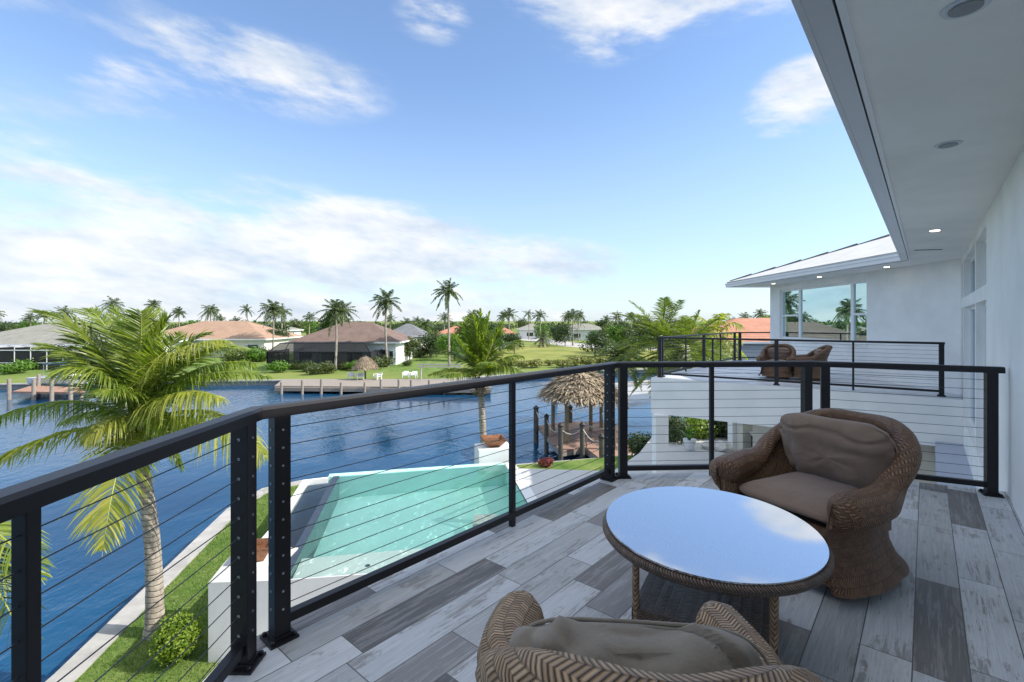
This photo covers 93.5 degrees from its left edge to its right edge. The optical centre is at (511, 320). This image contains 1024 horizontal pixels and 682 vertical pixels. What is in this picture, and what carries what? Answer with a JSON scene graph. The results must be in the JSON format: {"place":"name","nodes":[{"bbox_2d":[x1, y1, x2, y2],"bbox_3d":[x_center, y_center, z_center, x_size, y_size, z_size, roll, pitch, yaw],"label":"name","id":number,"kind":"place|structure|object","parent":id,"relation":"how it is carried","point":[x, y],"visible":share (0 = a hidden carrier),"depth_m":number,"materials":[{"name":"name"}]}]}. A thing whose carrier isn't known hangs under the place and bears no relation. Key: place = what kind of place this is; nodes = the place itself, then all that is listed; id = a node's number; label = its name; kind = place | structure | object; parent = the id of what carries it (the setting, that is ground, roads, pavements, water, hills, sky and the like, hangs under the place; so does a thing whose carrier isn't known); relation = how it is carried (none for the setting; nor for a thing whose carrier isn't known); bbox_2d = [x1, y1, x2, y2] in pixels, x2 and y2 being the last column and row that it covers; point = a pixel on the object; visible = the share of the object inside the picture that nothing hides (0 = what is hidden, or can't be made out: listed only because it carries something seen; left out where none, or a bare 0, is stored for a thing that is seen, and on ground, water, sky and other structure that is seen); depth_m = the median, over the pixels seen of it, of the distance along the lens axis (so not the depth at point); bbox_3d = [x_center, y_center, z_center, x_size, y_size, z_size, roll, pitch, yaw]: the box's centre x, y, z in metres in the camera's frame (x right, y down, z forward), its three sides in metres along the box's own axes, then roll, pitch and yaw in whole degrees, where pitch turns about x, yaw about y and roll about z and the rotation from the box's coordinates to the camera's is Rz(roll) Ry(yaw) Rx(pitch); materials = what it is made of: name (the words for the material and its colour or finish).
{"place":"outdoors","nodes":[
{"label":"outdoors","id":0,"kind":"place"},
{"bbox_2d":[74,485,298,681],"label":"lawn ground","id":1,"kind":"structure","parent":0,"point":[203,666],"depth_m":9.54,"materials":[{"name":"green plant"}]},
{"bbox_2d":[0,520,57,647],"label":"coconut palm","id":2,"kind":"object","parent":1,"relation":"on","point":[5,530],"visible":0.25,"depth_m":5.72,"materials":[{"name":"green plant"}]},
{"bbox_2d":[0,304,274,640],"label":"coconut palm","id":3,"kind":"object","parent":1,"relation":"on","point":[130,384],"visible":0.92,"depth_m":9.23,"materials":[{"name":"green plant"}]},
{"bbox_2d":[148,608,203,665],"bbox_3d":[-6.290,5.946,9.034,0.936,1.023,0.933,0,0,0],"label":"round shrub","id":4,"kind":"object","parent":1,"relation":"on","point":[178,645],"visible":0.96,"depth_m":8.83,"materials":[{"name":"green plant"}]},
{"bbox_2d":[45,454,633,681],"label":"seawall","id":5,"kind":"object","parent":1,"relation":"on","point":[133,609],"visible":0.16,"depth_m":10.47,"materials":[{"name":"concrete"}]},
{"bbox_2d":[428,308,524,442],"bbox_3d":[-1.431,2.966,20.702,4.452,7.088,3.499,0,0,0],"label":"coconut palm","id":6,"kind":"object","parent":1,"relation":"on","point":[478,353],"visible":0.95,"depth_m":20.49,"materials":[{"name":"green plant"}]},
{"bbox_2d":[588,335,652,408],"bbox_3d":[7.977,3.827,35.822,4.815,5.546,4.840,0,0,-44],"label":"areca palm","id":7,"kind":"object","parent":1,"relation":"on","point":[616,353],"visible":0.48,"depth_m":35.57,"materials":[{"name":"green plant"}]},
{"bbox_2d":[628,430,651,455],"bbox_3d":[5.899,5.727,21.954,1.517,1.463,1.517,0,0,0],"label":"hedge shrub","id":8,"kind":"object","parent":1,"relation":"on","point":[637,438],"visible":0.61,"depth_m":21.71,"materials":[{"name":"green plant"}]},
{"bbox_2d":[591,296,711,397],"bbox_3d":[8.615,2.557,29.924,7.557,8.122,7.211,0,0,35],"label":"areca palm","id":9,"kind":"object","parent":1,"relation":"on","point":[666,302],"visible":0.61,"depth_m":29.29,"materials":[{"name":"green plant"}]},
{"bbox_2d":[617,309,732,418],"bbox_3d":[9.003,2.988,26.798,6.189,7.275,7.060,0,0,0],"label":"areca palm","id":10,"kind":"object","parent":1,"relation":"on","point":[681,330],"visible":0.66,"depth_m":26.40,"materials":[{"name":"green plant"}]},
{"bbox_2d":[651,337,730,419],"bbox_3d":[11.548,3.905,30.017,5.295,5.758,5.453,0,0,0],"label":"areca palm","id":11,"kind":"object","parent":1,"relation":"on","point":[717,346],"visible":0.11,"depth_m":29.48,"materials":[{"name":"green plant"}]},
{"bbox_2d":[651,0,1023,527],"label":"house","id":12,"kind":"structure","parent":1,"relation":"on","point":[927,97],"depth_m":4.86,"materials":[{"name":"white paint"}]},
{"bbox_2d":[224,472,1023,681],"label":"balcony floor","id":13,"kind":"structure","parent":12,"relation":"on","point":[949,607],"depth_m":2.55,"materials":[{"name":"grey wood"}]},
{"bbox_2d":[0,361,1005,681],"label":"balcony railing","id":14,"kind":"object","parent":13,"relation":"on","point":[22,505],"visible":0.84,"depth_m":2.25,"materials":[{"name":"black metal"}]},
{"bbox_2d":[475,590,822,681],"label":"wicker armchair","id":15,"kind":"object","parent":13,"relation":"on","point":[522,641],"visible":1,"depth_m":1.12,"materials":[{"name":"brown wicker"}]},
{"bbox_2d":[602,486,834,656],"bbox_3d":[0.951,1.237,2.329,1.010,0.526,1.010,0,1,0],"label":"side table","id":16,"kind":"object","parent":13,"relation":"on","point":[693,550],"visible":0.93,"depth_m":2.19,"materials":[{"name":"glass"}]},
{"bbox_2d":[709,408,921,598],"bbox_3d":[1.949,1.056,3.042,1.001,0.889,1.030,0,0,-26],"label":"wicker armchair","id":17,"kind":"object","parent":13,"relation":"on","point":[839,481],"visible":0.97,"depth_m":2.86,"materials":[{"name":"brown wicker"}]},
{"bbox_2d":[652,360,962,399],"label":"wing floor","id":18,"kind":"structure","parent":12,"relation":"on","point":[744,371],"depth_m":11.88,"materials":[{"name":"grey tile"}]},
{"bbox_2d":[756,343,795,378],"bbox_3d":[6.952,1.056,12.603,0.920,0.889,0.894,0,0,39],"label":"wicker armchair","id":19,"kind":"object","parent":18,"relation":"on","point":[785,352],"visible":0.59,"depth_m":12.53,"materials":[{"name":"brown wicker"}]},
{"bbox_2d":[657,332,945,396],"bbox_3d":[9.685,0.963,15.732,5.740,1.075,11.803,0,0,37],"label":"balcony railing","id":20,"kind":"object","parent":18,"relation":"on","point":[661,346],"visible":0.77,"depth_m":11.22,"materials":[{"name":"black metal"}]},
{"bbox_2d":[791,345,832,380],"bbox_3d":[7.624,1.056,12.249,0.894,0.889,0.920,0,0,20],"label":"wicker armchair","id":21,"kind":"object","parent":18,"relation":"on","point":[821,354],"visible":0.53,"depth_m":11.95,"materials":[{"name":"brown wicker"}]},
{"bbox_2d":[778,280,867,345],"bbox_3d":[9.341,-0.200,14.545,0.335,1.700,4.320,0,0,1],"label":"window","id":22,"kind":"structure","parent":12,"relation":"in","point":[833,311],"depth_m":14.19,"materials":[{"name":"clear glass"}]},
{"bbox_2d":[970,306,974,428],"bbox_3d":[7.674,0.800,7.910,0.072,2.100,2.800,0,0,41],"label":"window","id":23,"kind":"structure","parent":12,"relation":"in","point":[972,309],"depth_m":8.94,"materials":[{"name":"glass"}]},
{"bbox_2d":[970,255,974,293],"bbox_3d":[7.675,-0.775,7.909,0.070,0.690,2.800,0,0,41],"label":"window","id":24,"kind":"structure","parent":12,"relation":"in","point":[972,262],"depth_m":8.94,"materials":[{"name":"glass"}]},
{"bbox_2d":[0,352,464,374],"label":"lawn","id":25,"kind":"structure","parent":0,"point":[440,358],"depth_m":71.92,"materials":[{"name":"green plant"}]},
{"bbox_2d":[0,364,18,373],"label":"garden shrub","id":26,"kind":"object","parent":25,"relation":"on","point":[6,371],"visible":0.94,"depth_m":62.44,"materials":[{"name":"green plant"}]},
{"bbox_2d":[0,359,34,373],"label":"garden shrub","id":27,"kind":"object","parent":25,"relation":"on","point":[22,366],"visible":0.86,"depth_m":63.37,"materials":[{"name":"green plant"}]},
{"bbox_2d":[0,324,194,369],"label":"house","id":28,"kind":"structure","parent":25,"relation":"on","point":[14,343],"depth_m":74.63,"materials":[{"name":"grey tile"}]},
{"bbox_2d":[165,321,302,356],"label":"house","id":29,"kind":"structure","parent":25,"relation":"on","point":[243,333],"depth_m":95.47,"materials":[{"name":"orange tile"}]},
{"bbox_2d":[220,349,247,361],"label":"garden shrub","id":30,"kind":"object","parent":25,"relation":"on","point":[235,357],"visible":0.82,"depth_m":78.30,"materials":[{"name":"green plant"}]},
{"bbox_2d":[243,345,265,361],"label":"garden shrub","id":31,"kind":"object","parent":25,"relation":"on","point":[255,353],"visible":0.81,"depth_m":80.50,"materials":[{"name":"green plant"}]},
{"bbox_2d":[254,299,286,347],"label":"coconut palm","id":32,"kind":"object","parent":25,"relation":"on","point":[272,308],"visible":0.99,"depth_m":91.20,"materials":[{"name":"green plant"}]},
{"bbox_2d":[266,328,293,337],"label":"leafy tree","id":33,"kind":"object","parent":25,"relation":"on","point":[281,332],"visible":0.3,"depth_m":100.28,"materials":[{"name":"green plant"}]},
{"bbox_2d":[316,299,350,365],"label":"coconut palm","id":34,"kind":"object","parent":25,"relation":"on","point":[334,306],"visible":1,"depth_m":67.19,"materials":[{"name":"green plant"}]},
{"bbox_2d":[267,322,416,368],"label":"house","id":35,"kind":"structure","parent":25,"relation":"on","point":[357,340],"depth_m":75.46,"materials":[{"name":"brown tile"}]},
{"bbox_2d":[334,300,358,324],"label":"coconut palm","id":36,"kind":"object","parent":25,"relation":"on","point":[346,305],"visible":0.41,"depth_m":117.63,"materials":[{"name":"green plant"}]},
{"bbox_2d":[368,288,401,366],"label":"coconut palm","id":37,"kind":"object","parent":25,"relation":"on","point":[385,302],"visible":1,"depth_m":72.67,"materials":[{"name":"green plant"}]},
{"bbox_2d":[394,324,427,354],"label":"house","id":38,"kind":"structure","parent":25,"relation":"on","point":[411,330],"depth_m":98.09,"materials":[{"name":"tile"}]},
{"bbox_2d":[404,336,421,359],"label":"leafy tree","id":39,"kind":"object","parent":25,"relation":"on","point":[411,345],"visible":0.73,"depth_m":83.17,"materials":[{"name":"green plant"}]},
{"bbox_2d":[417,318,433,330],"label":"leafy tree","id":40,"kind":"object","parent":25,"relation":"on","point":[424,325],"visible":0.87,"depth_m":126.85,"materials":[{"name":"green plant"}]},
{"bbox_2d":[416,333,443,357],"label":"leafy tree","id":41,"kind":"object","parent":25,"relation":"on","point":[424,339],"visible":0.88,"depth_m":90.01,"materials":[{"name":"green plant"}]},
{"bbox_2d":[431,278,462,365],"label":"coconut palm","id":42,"kind":"object","parent":25,"relation":"on","point":[447,291],"visible":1,"depth_m":74.22,"materials":[{"name":"green plant"}]},
{"bbox_2d":[434,333,468,359],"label":"leafy tree","id":43,"kind":"object","parent":25,"relation":"on","point":[444,342],"visible":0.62,"depth_m":83.73,"materials":[{"name":"green plant"}]},
{"bbox_2d":[0,321,707,681],"bbox_3d":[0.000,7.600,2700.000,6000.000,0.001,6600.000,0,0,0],"label":"canal water","id":44,"kind":"structure","parent":0,"point":[66,595],"depth_m":26.36,"materials":[{"name":"blue liquid"}]},
{"bbox_2d":[7,374,84,402],"bbox_3d":[-45.817,7.100,47.645,11.391,3.000,4.071,0,0,14],"label":"dock","id":45,"kind":"object","parent":44,"relation":"in","point":[33,389],"visible":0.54,"depth_m":46.31,"materials":[{"name":"brown wood"}]},
{"bbox_2d":[26,362,94,385],"bbox_3d":[-48.176,5.825,52.000,6.400,2.550,2.300,0,0,0],"label":"motorboat","id":46,"kind":"object","parent":44,"relation":"on","point":[28,380],"visible":0.38,"depth_m":51.04,"materials":[{"name":"white plastic"}]},
{"bbox_2d":[275,379,490,393],"bbox_3d":[-14.519,7.326,52.821,24.720,2.548,7.784,0,0,0],"label":"dock","id":47,"kind":"object","parent":44,"relation":"in","point":[343,385],"visible":0.54,"depth_m":50.81,"materials":[{"name":"grey wood"}]},
{"bbox_2d":[351,356,379,378],"bbox_3d":[-17.248,5.475,56.449,3.471,2.750,3.384,0,0,0],"label":"thatched umbrella","id":48,"kind":"object","parent":47,"relation":"on","point":[365,363],"visible":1,"depth_m":55.72,"materials":[{"name":"wicker"}]},
{"bbox_2d":[418,364,461,379],"bbox_3d":[-8.618,6.915,57.000,5.591,3.370,3.180,0,0,0],"label":"boat lift","id":49,"kind":"object","parent":44,"relation":"in","point":[421,366],"visible":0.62,"depth_m":55.46,"materials":[{"name":"metal"}]},
{"bbox_2d":[533,405,630,460],"bbox_3d":[3.982,6.842,26.837,5.332,3.516,9.158,0,0,0],"label":"dock","id":50,"kind":"object","parent":44,"relation":"in","point":[559,438],"visible":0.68,"depth_m":26.32,"materials":[{"name":"wood"}]},
{"bbox_2d":[536,371,617,443],"bbox_3d":[3.851,4.518,27.050,5.206,4.065,5.702,0,0,0],"label":"tiki hut","id":51,"kind":"object","parent":50,"relation":"on","point":[569,386],"visible":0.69,"depth_m":25.53,"materials":[{"name":"beige wicker"}]},
{"bbox_2d":[557,380,650,402],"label":"seawall","id":52,"kind":"object","parent":44,"relation":"in","point":[638,389],"visible":0.05,"depth_m":49.86,"materials":[{"name":"concrete"}]},
{"bbox_2d":[0,321,714,382],"bbox_3d":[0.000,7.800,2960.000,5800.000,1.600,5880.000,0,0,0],"label":"ground","id":53,"kind":"structure","parent":0,"point":[275,375],"depth_m":63.82,"materials":[{"name":"green plant"}]},
{"bbox_2d":[19,312,37,325],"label":"coconut palm","id":54,"kind":"object","parent":53,"relation":"on","point":[28,317],"visible":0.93,"depth_m":177.99,"materials":[{"name":"green plant"}]},
{"bbox_2d":[97,296,124,321],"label":"coconut palm","id":55,"kind":"object","parent":53,"relation":"on","point":[113,301],"visible":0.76,"depth_m":148.39,"materials":[{"name":"green plant"}]},
{"bbox_2d":[144,299,162,313],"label":"coconut palm","id":56,"kind":"object","parent":53,"relation":"on","point":[154,302],"visible":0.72,"depth_m":148.26,"materials":[{"name":"green plant"}]},
{"bbox_2d":[170,306,186,326],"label":"coconut palm","id":57,"kind":"object","parent":53,"relation":"on","point":[179,311],"visible":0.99,"depth_m":148.50,"materials":[{"name":"green plant"}]},
{"bbox_2d":[197,304,221,320],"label":"coconut palm","id":58,"kind":"object","parent":53,"relation":"on","point":[211,310],"visible":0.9,"depth_m":136.68,"materials":[{"name":"green plant"}]},
{"bbox_2d":[263,360,290,372],"bbox_3d":[-31.531,6.148,64.874,2.936,1.826,2.856,0,0,34],"label":"garden shrub","id":59,"kind":"object","parent":53,"relation":"on","point":[279,367],"visible":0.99,"depth_m":64.47,"materials":[{"name":"green plant"}]},
{"bbox_2d":[265,303,291,329],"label":"coconut palm","id":60,"kind":"object","parent":53,"relation":"on","point":[283,318],"visible":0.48,"depth_m":118.62,"materials":[{"name":"green plant"}]},
{"bbox_2d":[265,321,293,330],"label":"leafy tree","id":61,"kind":"object","parent":53,"relation":"on","point":[277,325],"visible":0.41,"depth_m":136.33,"materials":[{"name":"green plant"}]},
{"bbox_2d":[286,319,306,330],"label":"leafy tree","id":62,"kind":"object","parent":53,"relation":"on","point":[297,324],"visible":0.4,"depth_m":166.18,"materials":[{"name":"green plant"}]},
{"bbox_2d":[300,320,316,334],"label":"leafy tree","id":63,"kind":"object","parent":53,"relation":"on","point":[311,327],"visible":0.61,"depth_m":186.18,"materials":[{"name":"green plant"}]},
{"bbox_2d":[301,312,318,333],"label":"coconut palm","id":64,"kind":"object","parent":53,"relation":"on","point":[308,317],"visible":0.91,"depth_m":146.31,"materials":[{"name":"green plant"}]},
{"bbox_2d":[304,362,324,374],"bbox_3d":[-25.527,6.234,62.492,2.643,1.644,2.570,0,0,-26],"label":"garden shrub","id":65,"kind":"object","parent":53,"relation":"on","point":[315,369],"visible":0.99,"depth_m":62.01,"materials":[{"name":"green plant"}]},
{"bbox_2d":[0,368,645,388],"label":"seawall","id":66,"kind":"object","parent":53,"relation":"on","point":[24,385],"visible":0.12,"depth_m":56.55,"materials":[{"name":"concrete"}]},
{"bbox_2d":[317,361,337,373],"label":"garden shrub","id":67,"kind":"object","parent":53,"relation":"on","point":[329,367],"visible":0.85,"depth_m":63.37,"materials":[{"name":"green plant"}]},
{"bbox_2d":[310,312,350,332],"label":"leafy tree","id":68,"kind":"object","parent":53,"relation":"on","point":[326,323],"visible":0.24,"depth_m":121.49,"materials":[{"name":"green plant"}]},
{"bbox_2d":[0,320,666,333],"bbox_3d":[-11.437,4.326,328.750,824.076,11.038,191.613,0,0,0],"label":"wood","id":69,"kind":"object","parent":53,"relation":"on","point":[393,326],"visible":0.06,"depth_m":309.43,"materials":[{"name":"green plant"}]},
{"bbox_2d":[434,312,452,329],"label":"coconut palm","id":70,"kind":"object","parent":53,"relation":"on","point":[443,317],"visible":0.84,"depth_m":153.33,"materials":[{"name":"green plant"}]},
{"bbox_2d":[501,308,519,329],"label":"coconut palm","id":71,"kind":"object","parent":53,"relation":"on","point":[511,312],"visible":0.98,"depth_m":146.15,"materials":[{"name":"green plant"}]},
{"bbox_2d":[512,360,531,367],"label":"wild shrub","id":72,"kind":"object","parent":53,"relation":"on","point":[524,363],"visible":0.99,"depth_m":70.72,"materials":[{"name":"green plant"}]},
{"bbox_2d":[517,324,542,338],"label":"house","id":73,"kind":"structure","parent":53,"relation":"on","point":[523,331],"depth_m":185.70,"materials":[{"name":"paint"}]},
{"bbox_2d":[528,359,544,367],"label":"wild shrub","id":74,"kind":"object","parent":53,"relation":"on","point":[537,362],"visible":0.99,"depth_m":71.34,"materials":[{"name":"green plant"}]},
{"bbox_2d":[529,309,547,336],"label":"coconut palm","id":75,"kind":"object","parent":53,"relation":"on","point":[540,313],"visible":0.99,"depth_m":155.67,"materials":[{"name":"green plant"}]},
{"bbox_2d":[533,324,549,336],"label":"leafy tree","id":76,"kind":"object","parent":53,"relation":"on","point":[543,326],"visible":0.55,"depth_m":160.58,"materials":[{"name":"green plant"}]},
{"bbox_2d":[551,359,574,367],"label":"wild shrub","id":77,"kind":"object","parent":53,"relation":"on","point":[563,363],"visible":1,"depth_m":71.41,"materials":[{"name":"green plant"}]},
{"bbox_2d":[563,309,584,345],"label":"coconut palm","id":78,"kind":"object","parent":53,"relation":"on","point":[572,316],"visible":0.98,"depth_m":135.28,"materials":[{"name":"green plant"}]},
{"bbox_2d":[566,355,585,365],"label":"wild shrub","id":79,"kind":"object","parent":53,"relation":"on","point":[577,361],"visible":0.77,"depth_m":73.67,"materials":[{"name":"green plant"}]},
{"bbox_2d":[562,323,601,339],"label":"house","id":80,"kind":"structure","parent":53,"relation":"on","point":[583,331],"depth_m":170.70,"materials":[{"name":"white paint"}]},
{"bbox_2d":[686,313,747,360],"bbox_3d":[14.164,3.587,33.891,5.553,8.317,5.408,0,0,0],"label":"coconut palm","id":81,"kind":"object","parent":53,"relation":"on","point":[719,322],"visible":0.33,"depth_m":33.47,"materials":[{"name":"green plant"}]},
{"bbox_2d":[670,318,769,360],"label":"house","id":82,"kind":"structure","parent":53,"relation":"on","point":[756,324],"depth_m":70.03,"materials":[{"name":"ceramic"}]},
{"bbox_2d":[0,0,889,321],"label":"sky","id":83,"kind":"structure","parent":0,"point":[554,157],"materials":[{"name":"blue"}]},
{"bbox_2d":[208,434,727,662],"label":"pool deck ground","id":84,"kind":"structure","parent":0,"point":[220,604],"depth_m":9.21,"materials":[{"name":"white concrete"}]},
{"bbox_2d":[257,538,267,566],"bbox_3d":[-5.189,5.335,9.862,0.769,1.530,0.620,0,0,-11],"label":"fire bowl","id":85,"kind":"object","parent":84,"relation":"on","point":[262,552],"visible":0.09,"depth_m":9.72,"materials":[{"name":"orange metal"}]},
{"bbox_2d":[262,462,536,578],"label":"swimming pool","id":86,"kind":"structure","parent":84,"relation":"in","point":[301,536],"depth_m":14.11,"materials":[{"name":"liquid"}]},
{"bbox_2d":[669,415,694,444],"bbox_3d":[6.589,4.501,19.616,1.583,1.318,1.713,0,0,0],"label":"hedge shrub","id":87,"kind":"object","parent":84,"relation":"on","point":[673,420],"visible":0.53,"depth_m":19.35,"materials":[{"name":"green plant"}]},
{"bbox_2d":[680,424,696,449],"bbox_3d":[6.730,4.385,18.333,0.540,1.029,1.073,0,0,0],"label":"potted plant","id":88,"kind":"object","parent":84,"relation":"on","point":[689,442],"visible":1,"depth_m":18.19,"materials":[{"name":"green plant"}]},
{"bbox_2d":[680,417,719,438],"bbox_3d":[7.880,4.501,20.200,1.713,1.318,1.583,0,0,33],"label":"hedge shrub","id":89,"kind":"object","parent":84,"relation":"on","point":[702,431],"visible":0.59,"depth_m":19.89,"materials":[{"name":"green plant"}]},
{"bbox_2d":[708,420,726,437],"bbox_3d":[8.909,4.441,20.581,1.741,1.450,1.884,0,0,8],"label":"hedge shrub","id":90,"kind":"object","parent":84,"relation":"on","point":[718,424],"visible":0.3,"depth_m":20.00,"materials":[{"name":"green plant"}]},
{"bbox_2d":[715,440,733,451],"bbox_3d":[8.025,4.735,18.202,0.716,0.330,0.740,0,0,0],"label":"landscape rock","id":91,"kind":"object","parent":84,"relation":"on","point":[724,447],"visible":0.79,"depth_m":17.97,"materials":[{"name":"stone"}]},
{"bbox_2d":[737,423,752,449],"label":"patio pillar","id":92,"kind":"structure","parent":84,"relation":"on","point":[743,441],"depth_m":17.38,"materials":[{"name":"beige paint"}]},
{"bbox_2d":[516,455,633,470],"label":"lawn","id":93,"kind":"structure","parent":0,"point":[573,464],"depth_m":20.94,"materials":[{"name":"green plant"}]},
{"bbox_2d":[474,434,508,468],"bbox_3d":[-0.680,5.175,17.550,1.240,1.850,1.000,0,0,-14],"label":"fire bowl","id":94,"kind":"object","parent":93,"relation":"on","point":[488,448],"visible":0.49,"depth_m":17.16,"materials":[{"name":"orange metal"}]},
{"bbox_2d":[536,457,553,467],"bbox_3d":[1.483,6.132,20.870,0.801,0.460,0.706,0,0,-42],"label":"bromeliad","id":95,"kind":"object","parent":93,"relation":"on","point":[548,462],"visible":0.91,"depth_m":20.70,"materials":[{"name":"red plant"}]},
{"bbox_2d":[495,345,655,365],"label":"field","id":96,"kind":"structure","parent":0,"point":[548,352],"depth_m":105.86,"materials":[{"name":"green plant"}]},
{"bbox_2d":[500,332,524,353],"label":"leafy tree","id":97,"kind":"object","parent":96,"relation":"on","point":[512,337],"visible":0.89,"depth_m":100.71,"materials":[{"name":"green plant"}]},
{"bbox_2d":[531,328,552,347],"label":"leafy tree","id":98,"kind":"object","parent":96,"relation":"on","point":[543,339],"visible":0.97,"depth_m":127.12,"materials":[{"name":"green plant"}]},
{"bbox_2d":[551,323,575,345],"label":"leafy tree","id":99,"kind":"object","parent":96,"relation":"on","point":[563,331],"visible":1,"depth_m":132.54,"materials":[{"name":"green plant"}]},
{"bbox_2d":[578,330,613,356],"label":"leafy tree","id":100,"kind":"object","parent":96,"relation":"on","point":[596,337],"visible":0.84,"depth_m":92.75,"materials":[{"name":"green plant"}]},
{"bbox_2d":[604,324,627,344],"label":"leafy tree","id":101,"kind":"object","parent":96,"relation":"on","point":[615,336],"visible":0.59,"depth_m":100.42,"materials":[{"name":"green plant"}]},
{"bbox_2d":[611,324,635,347],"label":"leafy tree","id":102,"kind":"object","parent":96,"relation":"on","point":[626,332],"visible":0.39,"depth_m":100.27,"materials":[{"name":"green plant"}]},
{"bbox_2d":[631,326,648,350],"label":"leafy tree","id":103,"kind":"object","parent":96,"relation":"on","point":[638,332],"visible":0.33,"depth_m":109.59,"materials":[{"name":"green plant"}]},
{"bbox_2d":[521,339,654,349],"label":"road","id":104,"kind":"structure","parent":0,"point":[568,344],"depth_m":147.50,"materials":[{"name":"asphalt"}]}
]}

